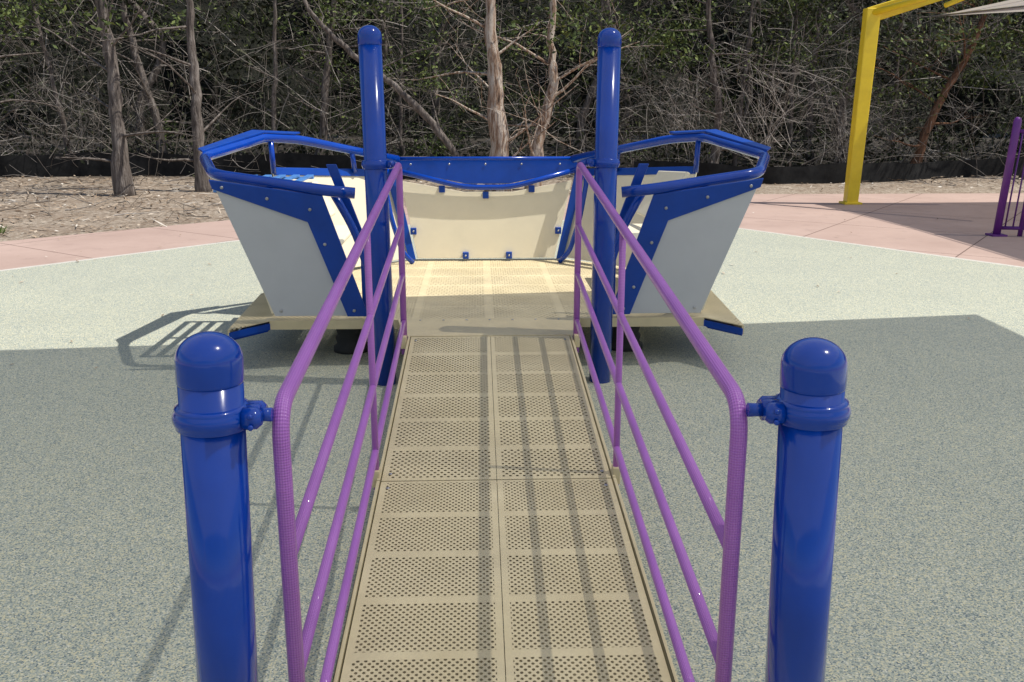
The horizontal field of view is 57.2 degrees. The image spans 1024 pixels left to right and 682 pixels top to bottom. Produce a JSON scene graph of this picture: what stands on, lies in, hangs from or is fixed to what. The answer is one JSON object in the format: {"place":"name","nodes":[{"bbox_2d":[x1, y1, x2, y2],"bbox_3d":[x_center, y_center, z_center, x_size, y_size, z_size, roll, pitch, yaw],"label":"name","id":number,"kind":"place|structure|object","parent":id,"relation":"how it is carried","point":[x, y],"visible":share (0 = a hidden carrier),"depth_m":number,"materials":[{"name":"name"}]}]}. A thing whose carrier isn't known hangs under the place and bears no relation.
{"place":"outdoors","nodes":[
{"label":"outdoors","id":0,"kind":"place"},
{"bbox_2d":[0,221,1023,681],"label":"rubber ground","id":1,"kind":"structure","parent":0,"point":[926,573],"depth_m":4.31,"materials":[{"name":"grey rubber"}]},
{"bbox_2d":[172,331,273,681],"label":"support post","id":2,"kind":"object","parent":1,"relation":"on","point":[216,414],"visible":1,"depth_m":1.86,"materials":[{"name":"blue metal"}]},
{"bbox_2d":[357,25,396,385],"bbox_3d":[-0.727,-0.708,5.216,0.198,1.991,0.155,-1,15,-2],"label":"support post","id":3,"kind":"object","parent":1,"relation":"on","point":[376,164],"visible":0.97,"depth_m":5.10,"materials":[{"name":"blue metal"}]},
{"bbox_2d":[198,129,770,354],"bbox_3d":[-0.176,-0.786,6.682,3.720,1.382,2.564,-1,15,-2],"label":"play boat","id":4,"kind":"object","parent":1,"relation":"on","point":[297,230],"visible":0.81,"depth_m":6.12,"materials":[{"name":"blue plastic"}]},
{"bbox_2d":[332,317,678,681],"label":"ramp","id":5,"kind":"structure","parent":1,"relation":"on","point":[563,528],"depth_m":3.33,"materials":[{"name":"beige metal"}]},
{"bbox_2d":[272,162,406,681],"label":"ramp railing","id":6,"kind":"object","parent":5,"relation":"attached to","point":[291,530],"visible":0.89,"depth_m":2.57,"materials":[{"name":"purple metal"}]},
{"bbox_2d":[573,162,747,681],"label":"ramp railing","id":7,"kind":"object","parent":5,"relation":"attached to","point":[721,641],"visible":0.92,"depth_m":2.60,"materials":[{"name":"purple metal"}]},
{"bbox_2d":[580,28,621,383],"bbox_3d":[0.496,-0.711,5.248,0.209,1.980,0.154,-8,17,-28],"label":"support post","id":8,"kind":"object","parent":1,"relation":"on","point":[605,162],"visible":1,"depth_m":5.16,"materials":[{"name":"blue metal"}]},
{"bbox_2d":[746,337,850,681],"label":"support post","id":9,"kind":"object","parent":1,"relation":"on","point":[806,409],"visible":1,"depth_m":1.91,"materials":[{"name":"blue metal"}]},
{"bbox_2d":[0,0,1023,139],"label":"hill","id":10,"kind":"structure","parent":0,"point":[146,61],"depth_m":27.38,"materials":[{"name":"plant"}]},
{"bbox_2d":[0,193,1023,269],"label":"concrete path","id":11,"kind":"structure","parent":0,"point":[882,220],"depth_m":11.81,"materials":[{"name":"pink concrete"}]},
{"bbox_2d":[0,220,1023,270],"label":"concrete kerb","id":12,"kind":"structure","parent":11,"relation":"on","point":[563,220],"depth_m":10.04,"materials":[{"name":"concrete"}]},
{"bbox_2d":[839,0,1023,204],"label":"shade structure","id":13,"kind":"object","parent":11,"relation":"on","point":[873,16],"visible":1,"depth_m":14.20,"materials":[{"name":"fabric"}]},
{"bbox_2d":[985,117,1023,236],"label":"purple fence","id":14,"kind":"object","parent":11,"relation":"on","point":[1017,130],"visible":1,"depth_m":11.19,"materials":[{"name":"purple metal"}]},
{"bbox_2d":[0,132,1023,241],"bbox_3d":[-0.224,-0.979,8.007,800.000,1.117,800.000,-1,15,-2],"label":"ground","id":15,"kind":"structure","parent":0,"point":[19,228],"depth_m":16.91,"materials":[{"name":"brown soil"}]},
{"bbox_2d":[0,224,12,233],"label":"weed tuft","id":16,"kind":"object","parent":15,"relation":"on","point":[3,230],"visible":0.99,"depth_m":11.63,"materials":[{"name":"green plant"}]},
{"bbox_2d":[0,21,38,95],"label":"cedar tree","id":17,"kind":"object","parent":15,"relation":"on","point":[14,43],"visible":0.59,"depth_m":20.29,"materials":[{"name":"green plant"}]},
{"bbox_2d":[0,2,63,120],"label":"cedar tree","id":18,"kind":"object","parent":15,"relation":"on","point":[18,19],"visible":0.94,"depth_m":16.67,"materials":[{"name":"grey plant"}]},
{"bbox_2d":[0,0,66,155],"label":"cedar tree","id":19,"kind":"object","parent":15,"relation":"on","point":[14,130],"visible":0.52,"depth_m":19.95,"materials":[{"name":"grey plant"}]},
{"bbox_2d":[0,0,134,152],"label":"cedar tree","id":20,"kind":"object","parent":15,"relation":"on","point":[66,141],"visible":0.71,"depth_m":18.83,"materials":[{"name":"grey plant"}]},
{"bbox_2d":[18,64,153,157],"bbox_3d":[-8.556,-4.502,18.879,2.482,2.112,1.793,10,17,33],"label":"dead shrub","id":21,"kind":"object","parent":15,"relation":"on","point":[81,135],"visible":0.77,"depth_m":18.99,"materials":[{"name":"grey plant"}]},
{"bbox_2d":[0,0,200,196],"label":"cedar tree","id":22,"kind":"object","parent":15,"relation":"on","point":[121,177],"visible":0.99,"depth_m":15.67,"materials":[{"name":"brown plant"}]},
{"bbox_2d":[0,161,222,218],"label":"fallen twigs","id":23,"kind":"object","parent":15,"relation":"on","point":[48,200],"visible":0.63,"depth_m":14.56,"materials":[{"name":"brown wood"}]},
{"bbox_2d":[71,0,162,145],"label":"cedar tree","id":24,"kind":"object","parent":15,"relation":"on","point":[95,2],"visible":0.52,"depth_m":18.83,"materials":[{"name":"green plant"}]},
{"bbox_2d":[25,0,240,152],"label":"cedar tree","id":25,"kind":"object","parent":15,"relation":"on","point":[134,51],"visible":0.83,"depth_m":19.19,"materials":[{"name":"grey plant"}]},
{"bbox_2d":[15,0,262,191],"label":"cedar tree","id":26,"kind":"object","parent":15,"relation":"on","point":[201,181],"visible":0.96,"depth_m":16.15,"materials":[{"name":"brown plant"}]},
{"bbox_2d":[68,0,225,152],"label":"cedar tree","id":27,"kind":"object","parent":15,"relation":"on","point":[154,77],"visible":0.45,"depth_m":20.70,"materials":[{"name":"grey plant"}]},
{"bbox_2d":[0,151,525,179],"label":"silt fence","id":28,"kind":"object","parent":15,"relation":"on","point":[25,165],"visible":0.34,"depth_m":18.74,"materials":[{"name":"black fabric"}]},
{"bbox_2d":[212,0,362,152],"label":"cedar tree","id":29,"kind":"object","parent":15,"relation":"on","point":[273,102],"visible":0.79,"depth_m":18.78,"materials":[{"name":"grey plant"}]},
{"bbox_2d":[246,0,400,154],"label":"cedar tree","id":30,"kind":"object","parent":15,"relation":"on","point":[324,86],"visible":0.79,"depth_m":19.12,"materials":[{"name":"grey plant"}]},
{"bbox_2d":[302,0,476,184],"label":"cedar tree","id":31,"kind":"object","parent":15,"relation":"on","point":[439,133],"visible":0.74,"depth_m":16.74,"materials":[{"name":"grey plant"}]},
{"bbox_2d":[323,0,469,151],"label":"cedar tree","id":32,"kind":"object","parent":15,"relation":"on","point":[386,43],"visible":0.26,"depth_m":21.59,"materials":[{"name":"green plant"}]},
{"bbox_2d":[341,0,454,155],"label":"cedar tree","id":33,"kind":"object","parent":15,"relation":"on","point":[401,147],"visible":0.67,"depth_m":19.98,"materials":[{"name":"grey plant"}]},
{"bbox_2d":[309,0,533,155],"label":"cedar tree","id":34,"kind":"object","parent":15,"relation":"on","point":[437,99],"visible":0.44,"depth_m":21.98,"materials":[{"name":"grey plant"}]},
{"bbox_2d":[386,0,592,191],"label":"cedar tree","id":35,"kind":"object","parent":15,"relation":"on","point":[498,130],"visible":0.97,"depth_m":16.00,"materials":[{"name":"brown plant"}]},
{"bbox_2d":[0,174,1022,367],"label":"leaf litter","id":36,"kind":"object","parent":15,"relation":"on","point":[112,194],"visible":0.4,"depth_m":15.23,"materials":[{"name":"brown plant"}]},
{"bbox_2d":[0,0,1023,185],"bbox_3d":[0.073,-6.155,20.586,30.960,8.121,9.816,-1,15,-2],"label":"woodland brush","id":37,"kind":"object","parent":15,"relation":"on","point":[392,120],"visible":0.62,"depth_m":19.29,"materials":[{"name":"brown plant"}]},
{"bbox_2d":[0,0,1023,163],"bbox_3d":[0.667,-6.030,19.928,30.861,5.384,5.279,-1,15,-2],"label":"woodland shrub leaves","id":38,"kind":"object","parent":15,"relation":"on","point":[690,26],"visible":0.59,"depth_m":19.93,"materials":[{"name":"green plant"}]},
{"bbox_2d":[407,0,662,188],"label":"cedar tree","id":39,"kind":"object","parent":15,"relation":"on","point":[536,144],"visible":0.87,"depth_m":16.31,"materials":[{"name":"green plant"}]},
{"bbox_2d":[520,0,629,168],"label":"cedar tree","id":40,"kind":"object","parent":15,"relation":"on","point":[602,8],"visible":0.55,"depth_m":18.91,"materials":[{"name":"grey plant"}]},
{"bbox_2d":[500,0,673,155],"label":"cedar tree","id":41,"kind":"object","parent":15,"relation":"on","point":[592,88],"visible":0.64,"depth_m":20.18,"materials":[{"name":"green plant"}]},
{"bbox_2d":[475,0,716,155],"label":"cedar tree","id":42,"kind":"object","parent":15,"relation":"on","point":[621,77],"visible":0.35,"depth_m":21.98,"materials":[{"name":"green plant"}]},
{"bbox_2d":[588,0,830,166],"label":"cedar tree","id":43,"kind":"object","parent":15,"relation":"on","point":[717,114],"visible":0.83,"depth_m":18.29,"materials":[{"name":"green plant"}]},
{"bbox_2d":[620,44,814,162],"bbox_3d":[3.685,-4.773,18.742,3.862,2.891,2.859,-1,15,-2],"label":"dead shrub","id":44,"kind":"object","parent":15,"relation":"on","point":[686,118],"visible":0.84,"depth_m":18.50,"materials":[{"name":"grey plant"}]},
{"bbox_2d":[667,3,847,166],"bbox_3d":[4.787,-4.918,18.407,3.450,3.343,3.233,5,15,19],"label":"dead shrub","id":45,"kind":"object","parent":15,"relation":"on","point":[770,134],"visible":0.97,"depth_m":18.18,"materials":[{"name":"grey plant"}]},
{"bbox_2d":[657,0,878,157],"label":"cedar tree","id":46,"kind":"object","parent":15,"relation":"on","point":[750,46],"visible":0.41,"depth_m":21.71,"materials":[{"name":"green plant"}]},
{"bbox_2d":[716,0,855,165],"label":"cedar tree","id":47,"kind":"object","parent":15,"relation":"on","point":[735,160],"visible":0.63,"depth_m":19.41,"materials":[{"name":"grey plant"}]},
{"bbox_2d":[712,0,898,165],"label":"cedar tree","id":48,"kind":"object","parent":15,"relation":"on","point":[811,105],"visible":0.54,"depth_m":20.42,"materials":[{"name":"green plant"}]},
{"bbox_2d":[632,155,1023,183],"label":"silt fence","id":49,"kind":"object","parent":15,"relation":"on","point":[836,173],"visible":0.56,"depth_m":18.21,"materials":[{"name":"black fabric"}]},
{"bbox_2d":[781,0,891,166],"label":"cedar tree","id":50,"kind":"object","parent":15,"relation":"on","point":[790,122],"visible":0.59,"depth_m":20.08,"materials":[{"name":"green plant"}]},
{"bbox_2d":[796,55,914,162],"bbox_3d":[6.827,-4.666,19.157,2.412,2.336,2.579,-1,15,-2],"label":"dead shrub","id":51,"kind":"object","parent":15,"relation":"on","point":[840,129],"visible":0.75,"depth_m":19.17,"materials":[{"name":"plant"}]},
{"bbox_2d":[758,0,963,162],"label":"cedar tree","id":52,"kind":"object","parent":15,"relation":"on","point":[853,81],"visible":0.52,"depth_m":19.86,"materials":[{"name":"green plant"}]},
{"bbox_2d":[837,0,959,160],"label":"cedar tree","id":53,"kind":"object","parent":15,"relation":"on","point":[897,75],"visible":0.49,"depth_m":21.27,"materials":[{"name":"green plant"}]},
{"bbox_2d":[857,0,1002,163],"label":"cedar tree","id":54,"kind":"object","parent":15,"relation":"on","point":[932,119],"visible":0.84,"depth_m":19.15,"materials":[{"name":"green plant"}]},
{"bbox_2d":[952,13,1023,60],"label":"cedar tree","id":55,"kind":"object","parent":15,"relation":"on","point":[1021,43],"visible":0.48,"depth_m":20.08,"materials":[{"name":"green plant"}]},
{"bbox_2d":[972,0,1023,179],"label":"cedar tree","id":56,"kind":"object","parent":15,"relation":"on","point":[1010,36],"visible":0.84,"depth_m":17.91,"materials":[{"name":"green plant"}]}
]}

